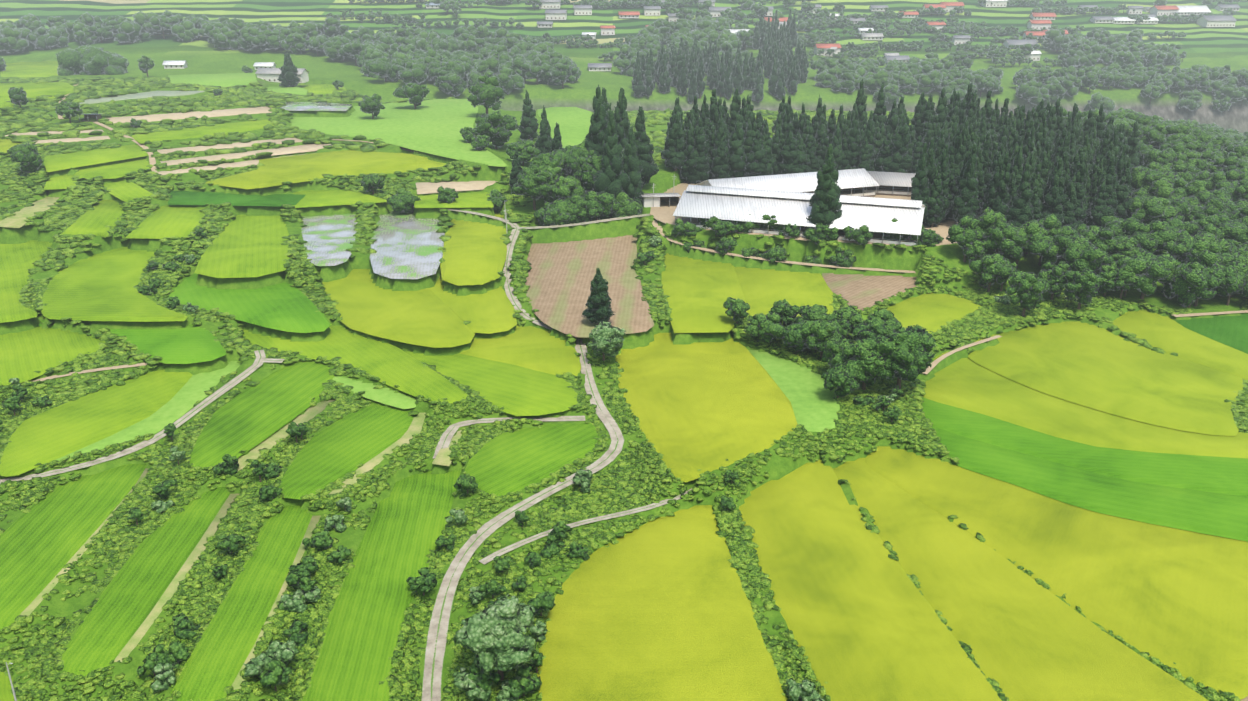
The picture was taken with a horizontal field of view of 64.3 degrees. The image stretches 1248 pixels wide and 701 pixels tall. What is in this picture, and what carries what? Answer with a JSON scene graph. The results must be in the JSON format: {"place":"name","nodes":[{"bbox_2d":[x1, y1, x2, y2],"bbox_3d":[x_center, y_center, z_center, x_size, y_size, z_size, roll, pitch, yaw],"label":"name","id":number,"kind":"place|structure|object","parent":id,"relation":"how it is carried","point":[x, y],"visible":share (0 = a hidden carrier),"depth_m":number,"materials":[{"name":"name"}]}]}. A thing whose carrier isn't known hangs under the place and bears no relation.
{"place":"outdoors","nodes":[
{"label":"outdoors","id":0,"kind":"place"},
{"bbox_2d":[80,91,204,103],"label":"field","id":1,"kind":"structure","parent":0,"point":[137,96],"depth_m":530.81,"materials":[{"name":"beige soil"}]},
{"bbox_2d":[0,197,461,689],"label":"dirt strip","id":2,"kind":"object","parent":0,"point":[43,204],"depth_m":192.41,"materials":[{"name":"beige soil"}]},
{"bbox_2d":[5,106,495,193],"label":"field","id":3,"kind":"structure","parent":0,"point":[426,187],"depth_m":426.01,"materials":[{"name":"beige soil"}]},
{"bbox_2d":[0,61,577,700],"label":"field","id":4,"kind":"structure","parent":0,"point":[98,287],"depth_m":264.89,"materials":[{"name":"green plant"}]},
{"bbox_2d":[6,662,16,700],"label":"pole","id":5,"kind":"object","parent":4,"relation":"on","point":[14,695],"visible":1,"depth_m":139.31,"materials":[{"name":"concrete"}]},
{"bbox_2d":[0,361,598,700],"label":"field","id":6,"kind":"structure","parent":0,"point":[43,541],"depth_m":180.59,"materials":[{"name":"green plant"}]},
{"bbox_2d":[0,208,691,700],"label":"road","id":7,"kind":"structure","parent":0,"point":[438,636],"depth_m":199.37,"materials":[{"name":"concrete"}]},
{"bbox_2d":[280,102,444,278],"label":"field","id":8,"kind":"structure","parent":0,"point":[406,245],"depth_m":327.90,"materials":[{"name":"liquid"}]},
{"bbox_2d":[56,73,839,459],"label":"field","id":9,"kind":"structure","parent":0,"point":[434,127],"depth_m":429.57,"materials":[{"name":"green plant"}]},
{"bbox_2d":[0,0,1247,700],"bbox_3d":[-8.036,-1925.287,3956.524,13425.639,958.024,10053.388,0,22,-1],"label":"ground","id":10,"kind":"structure","parent":0,"point":[1214,46],"depth_m":372.04,"materials":[{"name":"green plant"}]},
{"bbox_2d":[8,236,1010,700],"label":"tree leaves","id":11,"kind":"object","parent":10,"relation":"on","point":[492,636],"visible":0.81,"depth_m":146.03,"materials":[{"name":"green plant"}]},
{"bbox_2d":[0,75,1247,700],"bbox_3d":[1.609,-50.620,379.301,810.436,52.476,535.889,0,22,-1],"label":"bushes","id":12,"kind":"object","parent":10,"relation":"on","point":[248,509],"visible":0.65,"depth_m":216.82,"materials":[{"name":"green plant"}]},
{"bbox_2d":[0,0,1247,698],"bbox_3d":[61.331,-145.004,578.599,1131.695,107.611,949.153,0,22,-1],"label":"tree leaves","id":13,"kind":"object","parent":10,"relation":"on","point":[1182,232],"visible":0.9,"depth_m":415.68,"materials":[{"name":"green plant"}]},
{"bbox_2d":[12,0,1242,700],"bbox_3d":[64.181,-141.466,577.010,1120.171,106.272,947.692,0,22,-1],"label":"tree trunks","id":14,"kind":"object","parent":10,"relation":"on","point":[500,672],"visible":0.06,"depth_m":355.71,"materials":[{"name":"brown plant"}]},
{"bbox_2d":[82,5,1237,120],"bbox_3d":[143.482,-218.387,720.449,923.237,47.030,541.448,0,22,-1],"label":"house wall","id":15,"kind":"structure","parent":10,"relation":"on","point":[98,116],"depth_m":860.91,"materials":[{"name":"white paint"}]},
{"bbox_2d":[164,1,1238,82],"bbox_3d":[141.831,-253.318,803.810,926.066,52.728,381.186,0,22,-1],"label":"house wall","id":16,"kind":"structure","parent":10,"relation":"on","point":[1202,21],"depth_m":879.14,"materials":[{"name":"white paint"}]},
{"bbox_2d":[255,22,898,74],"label":"houses","id":17,"kind":"structure","parent":16,"relation":"on","point":[272,71],"depth_m":631.57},
{"bbox_2d":[162,0,1210,66],"bbox_3d":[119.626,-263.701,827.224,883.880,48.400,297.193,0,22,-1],"label":"houses","id":18,"kind":"structure","parent":16,"relation":"on","point":[1203,8],"depth_m":861.92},
{"bbox_2d":[537,0,1239,67],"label":"houses","id":19,"kind":"structure","parent":16,"relation":"on","point":[1014,42],"depth_m":878.86,"materials":[{"name":"tile"}]},
{"bbox_2d":[600,2,1179,47],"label":"houses","id":20,"kind":"structure","parent":16,"relation":"attached to","point":[1035,33],"depth_m":887.91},
{"bbox_2d":[277,9,1140,322],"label":"conifer trees","id":21,"kind":"object","parent":10,"relation":"on","point":[967,155],"visible":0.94,"depth_m":396.35,"materials":[{"name":"green plant"}]},
{"bbox_2d":[642,174,922,245],"bbox_3d":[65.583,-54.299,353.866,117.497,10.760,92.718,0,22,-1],"label":"barn wall","id":22,"kind":"structure","parent":10,"relation":"on","point":[647,201],"depth_m":361.70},
{"bbox_2d":[641,171,915,196],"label":"barn roof","id":23,"kind":"structure","parent":22,"relation":"on","point":[894,179],"depth_m":381.19,"materials":[{"name":"grey metal"}]},
{"bbox_2d":[669,176,917,245],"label":"barn steel","id":24,"kind":"object","parent":22,"relation":"attached to","point":[854,189],"visible":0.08,"depth_m":334.14,"materials":[{"name":"grey metal"}]},
{"bbox_2d":[673,168,924,234],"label":"barn roof","id":25,"kind":"structure","parent":22,"relation":"on","point":[757,198],"depth_m":332.47,"materials":[{"name":"white metal"}]},
{"bbox_2d":[650,180,979,245],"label":"paved ground","id":26,"kind":"structure","parent":10,"relation":"on","point":[664,212],"depth_m":348.20,"materials":[{"name":"beige concrete"}]},
{"bbox_2d":[0,139,1247,457],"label":"field","id":27,"kind":"structure","parent":0,"point":[1084,383],"depth_m":264.84,"materials":[{"name":"plant"}]},
{"bbox_2d":[22,84,1247,700],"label":"dirt path","id":28,"kind":"structure","parent":0,"point":[654,224],"depth_m":313.19,"materials":[{"name":"beige soil"}]},
{"bbox_2d":[38,273,1247,541],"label":"field","id":29,"kind":"structure","parent":0,"point":[1198,493],"depth_m":211.30,"materials":[{"name":"green plant"}]},
{"bbox_2d":[168,191,1247,353],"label":"field","id":30,"kind":"structure","parent":0,"point":[1231,331],"depth_m":289.26,"materials":[{"name":"green plant"}]},
{"bbox_2d":[525,235,915,337],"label":"field","id":31,"kind":"structure","parent":0,"point":[560,278],"depth_m":300.86,"materials":[{"name":"soil"}]},
{"bbox_2d":[537,333,1247,700],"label":"field","id":32,"kind":"structure","parent":0,"point":[659,609],"depth_m":170.37,"materials":[{"name":"yellow plant"}]}
]}

